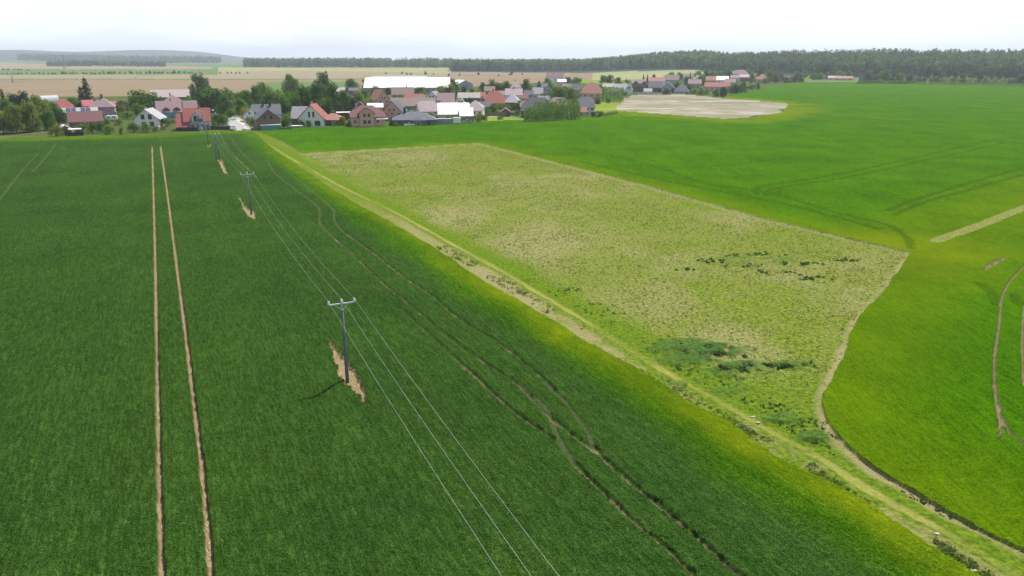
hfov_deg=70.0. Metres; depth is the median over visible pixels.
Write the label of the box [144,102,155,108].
broadleaf tree
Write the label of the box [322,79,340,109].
broadleaf tree
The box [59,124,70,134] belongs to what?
shed
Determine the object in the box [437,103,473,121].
house
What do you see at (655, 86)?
house
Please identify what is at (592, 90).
house
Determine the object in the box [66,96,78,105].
broadleaf tree
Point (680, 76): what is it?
broadleaf tree
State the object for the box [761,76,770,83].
shrub
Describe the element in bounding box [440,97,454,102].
house
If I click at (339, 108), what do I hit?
broadleaf tree
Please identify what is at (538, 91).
house
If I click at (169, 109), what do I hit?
house
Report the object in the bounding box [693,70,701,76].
broadleaf tree
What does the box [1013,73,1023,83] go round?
broadleaf tree
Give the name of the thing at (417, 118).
house
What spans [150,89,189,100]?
barn
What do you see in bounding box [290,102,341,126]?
house
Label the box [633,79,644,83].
house
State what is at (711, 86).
house
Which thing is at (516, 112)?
shrub
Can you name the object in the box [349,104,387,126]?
house
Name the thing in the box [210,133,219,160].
power pole
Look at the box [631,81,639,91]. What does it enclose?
house
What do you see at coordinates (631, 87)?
house
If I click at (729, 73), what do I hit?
broadleaf tree
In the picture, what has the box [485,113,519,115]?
fence
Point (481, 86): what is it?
broadleaf tree
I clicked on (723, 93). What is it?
columnar tree
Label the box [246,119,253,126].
shrub
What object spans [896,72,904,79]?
broadleaf tree
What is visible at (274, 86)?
green field
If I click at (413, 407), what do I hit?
power line
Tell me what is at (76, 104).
broadleaf tree
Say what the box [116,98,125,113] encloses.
broadleaf tree
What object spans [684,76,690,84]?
broadleaf tree
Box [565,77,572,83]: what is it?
broadleaf tree
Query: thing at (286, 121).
broadleaf tree
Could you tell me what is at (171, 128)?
village ground
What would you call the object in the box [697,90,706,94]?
shrub
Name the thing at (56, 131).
shrub
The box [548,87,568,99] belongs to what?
broadleaf tree
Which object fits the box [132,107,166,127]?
house
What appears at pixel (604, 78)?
broadleaf tree
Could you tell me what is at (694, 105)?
dry field
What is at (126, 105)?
broadleaf tree
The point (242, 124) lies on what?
pavement
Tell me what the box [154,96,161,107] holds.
broadleaf tree
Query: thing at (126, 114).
shrub
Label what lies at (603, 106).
meadow field
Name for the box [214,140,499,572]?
power line
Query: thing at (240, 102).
broadleaf tree
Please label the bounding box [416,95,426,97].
house
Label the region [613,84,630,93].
house
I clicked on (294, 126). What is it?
garden pool
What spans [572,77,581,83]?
broadleaf tree
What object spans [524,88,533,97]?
house
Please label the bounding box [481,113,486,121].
shrub
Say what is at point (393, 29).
sky
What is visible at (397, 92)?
house
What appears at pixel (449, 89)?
broadleaf tree
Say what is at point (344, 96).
broadleaf tree
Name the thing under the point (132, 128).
shrub
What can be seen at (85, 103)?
house
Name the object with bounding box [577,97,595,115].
house
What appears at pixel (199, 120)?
transformer station
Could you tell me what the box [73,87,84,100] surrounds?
conifer tree
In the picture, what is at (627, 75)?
stubble field
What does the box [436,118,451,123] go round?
storage container
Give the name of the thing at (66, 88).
tan field
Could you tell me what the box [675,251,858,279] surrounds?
weeds
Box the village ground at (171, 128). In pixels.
[0,73,794,137]
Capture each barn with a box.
[66,110,103,127]
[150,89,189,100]
[390,98,434,111]
[546,73,563,81]
[835,76,852,79]
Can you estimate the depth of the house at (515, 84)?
557.67 m
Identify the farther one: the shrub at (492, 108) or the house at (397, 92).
the house at (397, 92)
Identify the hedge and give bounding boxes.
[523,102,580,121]
[579,86,623,101]
[592,111,602,116]
[601,111,617,115]
[726,85,746,93]
[857,80,915,83]
[915,82,1023,85]
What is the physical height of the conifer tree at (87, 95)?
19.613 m
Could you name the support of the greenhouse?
on the village ground at (171, 128)
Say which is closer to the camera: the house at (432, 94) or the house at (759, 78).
the house at (432, 94)
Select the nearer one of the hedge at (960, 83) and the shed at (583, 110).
the shed at (583, 110)
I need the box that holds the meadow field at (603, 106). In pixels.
[475,80,632,121]
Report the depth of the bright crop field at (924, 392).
146.29 m
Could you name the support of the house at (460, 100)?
on the village ground at (171, 128)
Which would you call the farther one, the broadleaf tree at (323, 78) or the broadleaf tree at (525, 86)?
the broadleaf tree at (525, 86)
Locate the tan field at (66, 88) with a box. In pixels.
[0,73,591,98]
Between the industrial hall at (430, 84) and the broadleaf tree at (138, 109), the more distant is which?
the industrial hall at (430, 84)
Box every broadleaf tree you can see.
[0,97,15,110]
[0,111,11,132]
[1,104,28,132]
[5,91,14,104]
[12,90,29,107]
[20,100,43,131]
[29,94,52,115]
[36,110,57,129]
[47,101,60,109]
[50,107,66,124]
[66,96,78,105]
[74,100,80,107]
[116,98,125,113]
[122,100,129,110]
[127,89,157,108]
[129,103,144,114]
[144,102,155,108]
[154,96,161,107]
[188,71,209,99]
[194,84,234,110]
[211,113,226,124]
[214,92,232,114]
[224,109,237,117]
[231,98,249,113]
[233,92,241,104]
[237,89,255,108]
[250,82,265,103]
[257,82,271,96]
[260,88,275,103]
[270,88,283,100]
[274,96,290,114]
[278,91,293,107]
[281,73,298,93]
[281,114,291,127]
[285,91,302,112]
[292,84,312,105]
[306,82,328,103]
[312,71,328,96]
[316,96,333,113]
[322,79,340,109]
[333,101,344,113]
[336,89,351,111]
[344,97,357,111]
[345,78,360,92]
[351,91,369,104]
[359,90,370,98]
[369,85,378,95]
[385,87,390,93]
[414,86,427,94]
[438,84,456,99]
[449,79,459,96]
[459,85,466,91]
[479,82,487,91]
[487,79,494,85]
[494,82,504,90]
[502,81,510,90]
[515,101,522,110]
[521,78,530,90]
[544,78,552,89]
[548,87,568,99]
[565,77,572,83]
[565,86,577,102]
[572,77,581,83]
[599,75,607,82]
[607,75,613,82]
[613,77,622,83]
[661,87,671,94]
[674,80,680,87]
[676,72,682,80]
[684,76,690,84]
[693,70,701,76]
[698,75,706,84]
[703,68,709,79]
[709,69,716,75]
[712,89,718,96]
[716,71,725,75]
[725,68,732,78]
[732,84,741,92]
[739,81,747,91]
[749,72,754,82]
[764,70,773,81]
[771,72,780,82]
[778,72,784,81]
[794,72,804,81]
[801,69,808,77]
[809,73,817,79]
[817,73,824,79]
[835,71,844,75]
[844,71,853,77]
[861,70,875,82]
[871,74,881,82]
[879,69,891,81]
[887,77,896,82]
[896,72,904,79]
[905,73,915,81]
[1008,79,1015,84]
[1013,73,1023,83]
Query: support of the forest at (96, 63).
on the ground
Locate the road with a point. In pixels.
(236, 124)
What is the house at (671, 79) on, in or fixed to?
on the village ground at (171, 128)
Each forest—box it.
[17,53,221,62]
[46,60,165,66]
[242,57,450,67]
[447,49,720,70]
[715,47,1023,78]
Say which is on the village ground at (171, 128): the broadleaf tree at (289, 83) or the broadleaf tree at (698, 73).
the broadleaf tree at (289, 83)
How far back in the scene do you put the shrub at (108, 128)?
278.19 m
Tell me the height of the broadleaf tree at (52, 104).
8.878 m
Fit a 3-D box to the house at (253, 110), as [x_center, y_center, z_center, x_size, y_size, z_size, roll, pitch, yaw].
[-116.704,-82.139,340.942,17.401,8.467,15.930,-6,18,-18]
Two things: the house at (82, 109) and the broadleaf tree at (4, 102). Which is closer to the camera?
the broadleaf tree at (4, 102)
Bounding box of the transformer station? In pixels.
[195,110,204,131]
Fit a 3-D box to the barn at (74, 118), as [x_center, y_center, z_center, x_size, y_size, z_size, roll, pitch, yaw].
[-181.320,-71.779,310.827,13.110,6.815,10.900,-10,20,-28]
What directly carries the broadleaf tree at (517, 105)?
on the village ground at (171, 128)
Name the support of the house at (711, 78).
on the village ground at (171, 128)
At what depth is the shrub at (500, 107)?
388.10 m
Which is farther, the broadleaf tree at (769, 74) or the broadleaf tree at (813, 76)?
the broadleaf tree at (813, 76)
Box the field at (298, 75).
[0,62,501,78]
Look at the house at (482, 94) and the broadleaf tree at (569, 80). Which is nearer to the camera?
the house at (482, 94)
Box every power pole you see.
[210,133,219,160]
[240,172,253,214]
[328,298,355,382]
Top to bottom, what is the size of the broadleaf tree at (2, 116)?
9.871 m
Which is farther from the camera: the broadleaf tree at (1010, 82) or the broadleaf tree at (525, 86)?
the broadleaf tree at (1010, 82)
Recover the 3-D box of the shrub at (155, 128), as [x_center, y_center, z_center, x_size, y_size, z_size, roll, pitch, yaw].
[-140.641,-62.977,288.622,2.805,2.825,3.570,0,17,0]
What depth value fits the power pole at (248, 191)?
135.48 m
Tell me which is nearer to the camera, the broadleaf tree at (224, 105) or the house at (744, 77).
the broadleaf tree at (224, 105)
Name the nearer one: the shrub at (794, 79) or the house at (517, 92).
the house at (517, 92)
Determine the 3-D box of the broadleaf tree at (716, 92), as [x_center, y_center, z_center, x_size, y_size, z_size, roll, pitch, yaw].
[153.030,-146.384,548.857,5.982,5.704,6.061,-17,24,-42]
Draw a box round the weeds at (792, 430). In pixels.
[526,278,955,519]
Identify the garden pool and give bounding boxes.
[288,125,302,127]
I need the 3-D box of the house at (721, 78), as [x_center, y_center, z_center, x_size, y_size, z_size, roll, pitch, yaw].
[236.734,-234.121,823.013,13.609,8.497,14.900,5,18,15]
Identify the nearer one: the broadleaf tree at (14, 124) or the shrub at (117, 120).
the broadleaf tree at (14, 124)
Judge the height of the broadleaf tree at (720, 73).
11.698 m
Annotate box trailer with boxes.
[453,117,460,123]
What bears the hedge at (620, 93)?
on the meadow field at (603, 106)
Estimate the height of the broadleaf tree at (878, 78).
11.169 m
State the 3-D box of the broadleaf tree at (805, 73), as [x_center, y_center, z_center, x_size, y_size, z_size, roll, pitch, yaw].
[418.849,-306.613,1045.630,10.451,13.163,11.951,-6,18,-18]
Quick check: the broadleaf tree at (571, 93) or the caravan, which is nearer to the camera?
the caravan
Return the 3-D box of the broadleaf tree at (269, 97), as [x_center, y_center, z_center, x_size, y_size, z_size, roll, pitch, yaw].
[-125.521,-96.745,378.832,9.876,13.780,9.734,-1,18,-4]
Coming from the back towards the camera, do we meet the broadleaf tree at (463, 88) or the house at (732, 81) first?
the house at (732, 81)
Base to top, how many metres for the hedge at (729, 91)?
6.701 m
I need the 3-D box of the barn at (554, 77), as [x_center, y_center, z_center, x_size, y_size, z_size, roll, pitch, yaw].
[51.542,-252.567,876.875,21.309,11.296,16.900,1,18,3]
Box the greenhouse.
[39,95,58,102]
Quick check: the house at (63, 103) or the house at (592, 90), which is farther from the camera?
the house at (592, 90)
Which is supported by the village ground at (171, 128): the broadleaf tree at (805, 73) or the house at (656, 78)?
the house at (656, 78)
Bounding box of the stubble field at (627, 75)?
[218,67,756,80]
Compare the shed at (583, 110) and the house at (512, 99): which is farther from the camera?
the house at (512, 99)
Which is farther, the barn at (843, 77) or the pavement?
the barn at (843, 77)
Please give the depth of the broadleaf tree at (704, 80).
758.17 m
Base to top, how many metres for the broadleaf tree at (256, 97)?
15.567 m
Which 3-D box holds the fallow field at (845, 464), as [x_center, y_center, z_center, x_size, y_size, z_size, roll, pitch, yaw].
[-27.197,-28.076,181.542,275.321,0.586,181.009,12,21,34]
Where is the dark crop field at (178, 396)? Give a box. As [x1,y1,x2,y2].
[0,130,980,575]
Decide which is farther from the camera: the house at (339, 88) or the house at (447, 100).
the house at (339, 88)
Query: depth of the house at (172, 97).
409.88 m
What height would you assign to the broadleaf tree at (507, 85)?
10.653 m
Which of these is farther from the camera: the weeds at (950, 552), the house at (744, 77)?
the house at (744, 77)
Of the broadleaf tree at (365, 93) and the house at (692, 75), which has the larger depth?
the house at (692, 75)
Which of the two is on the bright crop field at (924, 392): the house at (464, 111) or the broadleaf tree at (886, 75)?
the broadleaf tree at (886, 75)
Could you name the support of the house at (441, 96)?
on the village ground at (171, 128)
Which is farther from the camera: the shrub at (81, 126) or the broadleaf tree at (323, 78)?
the broadleaf tree at (323, 78)
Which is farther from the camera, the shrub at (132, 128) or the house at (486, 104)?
the house at (486, 104)
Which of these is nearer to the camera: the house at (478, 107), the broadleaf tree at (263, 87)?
the house at (478, 107)
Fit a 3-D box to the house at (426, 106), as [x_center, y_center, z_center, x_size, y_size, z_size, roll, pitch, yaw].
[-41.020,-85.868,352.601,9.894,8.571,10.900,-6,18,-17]
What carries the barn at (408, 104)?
on the village ground at (171, 128)
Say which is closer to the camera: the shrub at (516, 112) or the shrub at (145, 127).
the shrub at (145, 127)
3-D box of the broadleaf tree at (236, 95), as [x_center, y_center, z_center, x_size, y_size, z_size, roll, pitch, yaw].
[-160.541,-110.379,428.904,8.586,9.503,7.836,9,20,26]
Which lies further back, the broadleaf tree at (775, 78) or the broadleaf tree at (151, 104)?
the broadleaf tree at (775, 78)
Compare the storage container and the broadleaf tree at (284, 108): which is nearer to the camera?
the storage container
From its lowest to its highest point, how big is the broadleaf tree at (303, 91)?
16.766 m
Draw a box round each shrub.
[47,123,63,135]
[73,122,88,132]
[85,122,97,132]
[93,120,104,132]
[102,124,116,134]
[103,117,111,125]
[113,119,123,124]
[118,111,134,118]
[126,122,139,132]
[139,122,152,132]
[151,125,159,131]
[160,118,171,125]
[211,120,217,125]
[239,106,248,113]
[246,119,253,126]
[474,112,482,121]
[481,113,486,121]
[489,104,498,113]
[496,101,506,112]
[511,110,519,115]
[690,89,698,93]
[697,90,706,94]
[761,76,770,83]
[782,76,789,82]
[789,76,799,82]
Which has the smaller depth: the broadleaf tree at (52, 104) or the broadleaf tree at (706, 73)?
the broadleaf tree at (52, 104)
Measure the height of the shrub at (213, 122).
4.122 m
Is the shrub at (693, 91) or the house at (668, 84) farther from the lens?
the house at (668, 84)
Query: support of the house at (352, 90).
on the village ground at (171, 128)
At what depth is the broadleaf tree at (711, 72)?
1041.61 m
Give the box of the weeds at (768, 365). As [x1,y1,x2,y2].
[658,341,815,373]
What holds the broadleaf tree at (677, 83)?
on the village ground at (171, 128)
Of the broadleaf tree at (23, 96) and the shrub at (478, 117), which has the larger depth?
the broadleaf tree at (23, 96)
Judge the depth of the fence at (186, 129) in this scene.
290.64 m
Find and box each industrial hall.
[363,76,449,92]
[455,80,472,89]
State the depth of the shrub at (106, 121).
315.67 m
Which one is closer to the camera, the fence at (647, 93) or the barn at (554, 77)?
the fence at (647, 93)
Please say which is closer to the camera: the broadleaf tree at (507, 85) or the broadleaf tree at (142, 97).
the broadleaf tree at (142, 97)
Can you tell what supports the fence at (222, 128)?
on the village ground at (171, 128)
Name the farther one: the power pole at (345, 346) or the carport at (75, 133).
the carport at (75, 133)
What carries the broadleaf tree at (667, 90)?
on the dry field at (694, 105)
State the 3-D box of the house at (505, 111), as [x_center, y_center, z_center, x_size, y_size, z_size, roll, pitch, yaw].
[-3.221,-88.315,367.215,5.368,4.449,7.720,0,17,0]
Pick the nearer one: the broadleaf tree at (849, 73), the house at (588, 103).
the house at (588, 103)
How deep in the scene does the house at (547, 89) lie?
539.35 m
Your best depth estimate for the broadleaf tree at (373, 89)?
538.22 m
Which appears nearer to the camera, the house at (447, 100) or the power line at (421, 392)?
the power line at (421, 392)
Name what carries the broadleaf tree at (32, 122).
on the village ground at (171, 128)
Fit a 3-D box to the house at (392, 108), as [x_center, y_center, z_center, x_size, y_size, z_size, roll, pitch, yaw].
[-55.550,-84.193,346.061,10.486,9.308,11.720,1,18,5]
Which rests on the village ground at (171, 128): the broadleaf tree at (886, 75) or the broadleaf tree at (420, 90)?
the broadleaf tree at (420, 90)
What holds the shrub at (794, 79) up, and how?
on the bright crop field at (924, 392)
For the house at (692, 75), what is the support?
on the village ground at (171, 128)
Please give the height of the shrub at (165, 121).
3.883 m
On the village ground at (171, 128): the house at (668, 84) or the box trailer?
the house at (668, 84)
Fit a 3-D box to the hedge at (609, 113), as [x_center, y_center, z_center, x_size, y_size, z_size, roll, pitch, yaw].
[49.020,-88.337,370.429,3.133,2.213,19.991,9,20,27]
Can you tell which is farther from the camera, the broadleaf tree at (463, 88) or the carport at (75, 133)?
the broadleaf tree at (463, 88)
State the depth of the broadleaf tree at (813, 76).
954.92 m
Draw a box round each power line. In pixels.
[205,117,558,575]
[210,128,529,573]
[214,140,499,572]
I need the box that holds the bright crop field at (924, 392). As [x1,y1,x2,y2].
[258,82,1023,547]
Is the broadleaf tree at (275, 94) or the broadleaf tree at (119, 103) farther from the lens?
the broadleaf tree at (275, 94)
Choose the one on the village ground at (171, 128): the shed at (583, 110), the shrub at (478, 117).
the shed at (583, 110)
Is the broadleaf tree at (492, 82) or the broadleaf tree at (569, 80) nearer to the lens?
the broadleaf tree at (492, 82)
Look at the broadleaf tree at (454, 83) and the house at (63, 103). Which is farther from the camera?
the broadleaf tree at (454, 83)
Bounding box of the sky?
[0,0,1023,59]
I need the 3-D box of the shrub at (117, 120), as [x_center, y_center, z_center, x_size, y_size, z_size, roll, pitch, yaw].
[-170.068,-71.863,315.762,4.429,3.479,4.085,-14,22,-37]
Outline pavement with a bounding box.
[232,116,248,128]
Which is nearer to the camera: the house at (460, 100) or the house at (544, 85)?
the house at (460, 100)
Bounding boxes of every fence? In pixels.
[176,127,196,131]
[210,126,232,129]
[250,127,291,129]
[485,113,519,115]
[635,92,661,93]
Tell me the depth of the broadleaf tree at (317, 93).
367.37 m
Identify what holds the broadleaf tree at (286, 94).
on the village ground at (171, 128)
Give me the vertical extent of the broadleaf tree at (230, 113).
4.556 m
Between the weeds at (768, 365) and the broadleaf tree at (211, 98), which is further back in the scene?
the broadleaf tree at (211, 98)
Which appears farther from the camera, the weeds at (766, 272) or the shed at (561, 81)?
the shed at (561, 81)
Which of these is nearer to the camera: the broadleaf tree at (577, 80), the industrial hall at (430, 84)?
the industrial hall at (430, 84)
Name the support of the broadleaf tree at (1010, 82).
on the bright crop field at (924, 392)
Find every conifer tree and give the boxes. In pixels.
[0,87,5,99]
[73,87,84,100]
[75,76,97,103]
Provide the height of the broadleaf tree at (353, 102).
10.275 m
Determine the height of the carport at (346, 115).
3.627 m
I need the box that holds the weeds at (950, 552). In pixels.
[434,244,998,575]
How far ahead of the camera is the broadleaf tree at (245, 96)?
386.00 m
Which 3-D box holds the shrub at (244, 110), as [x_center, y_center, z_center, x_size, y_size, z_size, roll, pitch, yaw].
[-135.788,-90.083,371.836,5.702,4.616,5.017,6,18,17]
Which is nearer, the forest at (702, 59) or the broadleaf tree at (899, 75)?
the broadleaf tree at (899, 75)
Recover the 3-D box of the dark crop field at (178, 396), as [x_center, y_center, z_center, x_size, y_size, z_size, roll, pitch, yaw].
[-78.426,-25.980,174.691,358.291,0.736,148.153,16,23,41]
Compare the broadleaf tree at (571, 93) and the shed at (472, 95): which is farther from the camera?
the shed at (472, 95)
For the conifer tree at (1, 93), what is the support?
on the village ground at (171, 128)
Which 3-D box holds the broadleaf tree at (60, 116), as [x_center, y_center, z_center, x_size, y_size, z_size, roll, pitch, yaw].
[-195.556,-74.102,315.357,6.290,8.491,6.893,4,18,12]
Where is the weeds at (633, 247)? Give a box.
[318,146,901,429]
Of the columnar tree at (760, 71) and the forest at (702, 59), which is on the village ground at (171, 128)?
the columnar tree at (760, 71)
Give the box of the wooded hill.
[0,50,1015,80]
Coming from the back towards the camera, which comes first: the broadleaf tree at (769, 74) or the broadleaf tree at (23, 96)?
the broadleaf tree at (769, 74)
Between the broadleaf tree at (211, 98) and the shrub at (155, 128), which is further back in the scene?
the broadleaf tree at (211, 98)
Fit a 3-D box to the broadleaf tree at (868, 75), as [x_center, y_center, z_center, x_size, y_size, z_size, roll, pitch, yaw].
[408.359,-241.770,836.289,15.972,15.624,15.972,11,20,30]
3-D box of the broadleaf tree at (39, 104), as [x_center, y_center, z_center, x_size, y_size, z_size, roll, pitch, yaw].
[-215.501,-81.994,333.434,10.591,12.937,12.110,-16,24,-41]
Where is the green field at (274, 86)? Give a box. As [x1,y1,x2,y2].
[0,59,1015,90]
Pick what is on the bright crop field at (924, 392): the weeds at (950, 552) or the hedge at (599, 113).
the hedge at (599, 113)
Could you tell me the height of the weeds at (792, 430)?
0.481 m
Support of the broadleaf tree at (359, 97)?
on the village ground at (171, 128)
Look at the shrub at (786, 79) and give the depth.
835.78 m
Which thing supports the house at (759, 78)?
on the village ground at (171, 128)
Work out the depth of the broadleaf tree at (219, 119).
317.03 m
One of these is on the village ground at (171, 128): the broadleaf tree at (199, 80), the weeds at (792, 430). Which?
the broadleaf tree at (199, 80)
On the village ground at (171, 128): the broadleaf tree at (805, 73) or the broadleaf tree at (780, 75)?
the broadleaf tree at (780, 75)
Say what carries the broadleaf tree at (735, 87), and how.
on the bright crop field at (924, 392)
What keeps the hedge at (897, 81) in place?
on the bright crop field at (924, 392)
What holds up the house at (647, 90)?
on the village ground at (171, 128)
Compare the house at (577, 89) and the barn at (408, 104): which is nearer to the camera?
the barn at (408, 104)
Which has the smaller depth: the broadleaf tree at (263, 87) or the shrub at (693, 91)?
the broadleaf tree at (263, 87)
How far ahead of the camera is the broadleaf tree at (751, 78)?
835.54 m
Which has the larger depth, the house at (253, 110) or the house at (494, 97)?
the house at (494, 97)
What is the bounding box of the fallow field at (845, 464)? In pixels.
[253,130,1023,575]
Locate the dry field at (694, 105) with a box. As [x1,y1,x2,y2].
[616,94,788,118]
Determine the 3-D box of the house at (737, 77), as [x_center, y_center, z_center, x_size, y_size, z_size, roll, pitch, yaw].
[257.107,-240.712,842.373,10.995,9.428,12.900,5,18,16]
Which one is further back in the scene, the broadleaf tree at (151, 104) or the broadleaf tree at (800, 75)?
the broadleaf tree at (800, 75)
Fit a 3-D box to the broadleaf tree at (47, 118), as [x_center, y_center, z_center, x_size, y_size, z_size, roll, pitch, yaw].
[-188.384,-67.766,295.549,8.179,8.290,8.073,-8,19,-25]
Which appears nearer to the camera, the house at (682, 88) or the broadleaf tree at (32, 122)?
the broadleaf tree at (32, 122)
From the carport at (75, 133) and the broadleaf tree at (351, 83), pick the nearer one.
the carport at (75, 133)
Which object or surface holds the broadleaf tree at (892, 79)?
on the bright crop field at (924, 392)
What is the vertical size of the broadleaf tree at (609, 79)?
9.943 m
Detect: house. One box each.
[55,99,73,108]
[62,107,97,120]
[80,100,93,106]
[89,94,116,118]
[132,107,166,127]
[155,99,197,120]
[164,93,181,100]
[175,106,211,129]
[242,102,281,121]
[252,108,281,129]
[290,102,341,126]
[335,86,344,94]
[348,87,358,95]
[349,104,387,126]
[367,103,383,110]
[369,89,389,108]
[382,100,407,119]
[391,85,413,97]
[391,108,436,125]
[404,94,424,97]
[415,101,437,116]
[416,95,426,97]
[425,91,438,102]
[437,93,454,102]
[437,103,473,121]
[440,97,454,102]
[456,96,465,102]
[469,100,484,119]
[479,101,490,111]
[480,92,485,100]
[482,89,506,108]
[484,85,494,94]
[500,107,510,116]
[505,87,522,101]
[505,93,519,109]
[510,79,520,87]
[520,93,528,100]
[520,97,552,117]
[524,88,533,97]
[532,87,542,96]
[540,83,547,91]
[543,85,551,93]
[550,97,566,110]
[571,84,580,98]
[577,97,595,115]
[581,82,601,103]
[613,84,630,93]
[626,83,632,93]
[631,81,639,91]
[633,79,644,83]
[638,81,647,91]
[643,88,651,92]
[648,81,663,91]
[649,77,664,85]
[661,82,673,92]
[665,75,679,85]
[673,83,689,93]
[683,74,693,81]
[688,79,701,87]
[704,82,730,91]
[705,76,716,81]
[716,76,728,81]
[724,79,735,85]
[730,75,739,82]
[732,70,747,74]
[739,74,749,80]
[756,74,767,82]
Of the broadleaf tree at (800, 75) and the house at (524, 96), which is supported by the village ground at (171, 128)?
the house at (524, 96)
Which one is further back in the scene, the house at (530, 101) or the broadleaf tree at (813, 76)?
the broadleaf tree at (813, 76)
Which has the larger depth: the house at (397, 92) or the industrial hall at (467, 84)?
the industrial hall at (467, 84)
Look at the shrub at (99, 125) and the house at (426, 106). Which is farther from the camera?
the house at (426, 106)
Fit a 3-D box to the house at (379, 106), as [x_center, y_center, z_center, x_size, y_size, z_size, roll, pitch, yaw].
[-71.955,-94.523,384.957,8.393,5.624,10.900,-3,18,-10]
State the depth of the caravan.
334.87 m
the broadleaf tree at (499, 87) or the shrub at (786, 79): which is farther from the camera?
the shrub at (786, 79)
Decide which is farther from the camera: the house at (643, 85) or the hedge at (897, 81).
the hedge at (897, 81)
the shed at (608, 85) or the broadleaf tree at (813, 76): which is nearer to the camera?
the shed at (608, 85)
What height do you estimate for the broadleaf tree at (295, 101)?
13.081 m
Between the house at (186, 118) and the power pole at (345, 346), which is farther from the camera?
the house at (186, 118)
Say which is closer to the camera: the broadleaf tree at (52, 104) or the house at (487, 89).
the broadleaf tree at (52, 104)
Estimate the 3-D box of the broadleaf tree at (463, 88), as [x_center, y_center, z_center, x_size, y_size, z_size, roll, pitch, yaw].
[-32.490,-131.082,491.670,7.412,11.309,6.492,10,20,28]
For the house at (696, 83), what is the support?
on the village ground at (171, 128)
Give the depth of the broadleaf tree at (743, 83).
629.36 m
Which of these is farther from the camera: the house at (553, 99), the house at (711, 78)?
the house at (711, 78)
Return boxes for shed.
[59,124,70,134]
[458,92,479,102]
[557,79,566,86]
[576,107,586,116]
[603,84,612,87]
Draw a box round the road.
[213,110,256,130]
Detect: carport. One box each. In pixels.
[68,128,83,135]
[336,111,349,118]
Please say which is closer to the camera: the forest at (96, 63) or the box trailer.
the box trailer
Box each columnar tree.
[719,86,727,96]
[757,67,762,76]
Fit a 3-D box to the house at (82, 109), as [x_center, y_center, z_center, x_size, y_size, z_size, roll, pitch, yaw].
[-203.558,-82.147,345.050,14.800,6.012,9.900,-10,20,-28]
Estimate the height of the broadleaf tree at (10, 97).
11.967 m
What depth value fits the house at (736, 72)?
986.00 m
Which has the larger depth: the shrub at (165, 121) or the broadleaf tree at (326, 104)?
the broadleaf tree at (326, 104)
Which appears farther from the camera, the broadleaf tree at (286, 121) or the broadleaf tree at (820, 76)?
the broadleaf tree at (820, 76)
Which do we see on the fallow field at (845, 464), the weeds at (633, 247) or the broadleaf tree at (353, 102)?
the weeds at (633, 247)
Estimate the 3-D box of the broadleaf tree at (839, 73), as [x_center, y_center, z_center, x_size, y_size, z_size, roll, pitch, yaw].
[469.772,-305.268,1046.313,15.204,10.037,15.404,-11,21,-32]
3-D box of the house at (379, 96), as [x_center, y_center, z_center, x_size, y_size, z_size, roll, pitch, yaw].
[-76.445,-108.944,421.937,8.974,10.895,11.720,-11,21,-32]
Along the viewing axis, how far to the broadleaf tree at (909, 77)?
833.51 m
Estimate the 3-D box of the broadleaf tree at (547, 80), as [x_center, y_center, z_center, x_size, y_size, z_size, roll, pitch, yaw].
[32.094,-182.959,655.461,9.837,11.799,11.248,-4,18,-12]
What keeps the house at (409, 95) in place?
on the village ground at (171, 128)
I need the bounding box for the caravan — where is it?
[105,115,117,120]
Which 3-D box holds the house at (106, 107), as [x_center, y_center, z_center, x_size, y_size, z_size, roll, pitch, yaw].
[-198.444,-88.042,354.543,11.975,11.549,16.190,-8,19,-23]
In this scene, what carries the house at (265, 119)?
on the village ground at (171, 128)
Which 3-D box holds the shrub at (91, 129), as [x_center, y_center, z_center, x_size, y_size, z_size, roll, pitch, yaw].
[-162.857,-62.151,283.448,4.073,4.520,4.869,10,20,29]
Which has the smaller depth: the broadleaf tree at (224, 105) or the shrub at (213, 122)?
the shrub at (213, 122)
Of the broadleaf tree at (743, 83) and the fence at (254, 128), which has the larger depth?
the broadleaf tree at (743, 83)

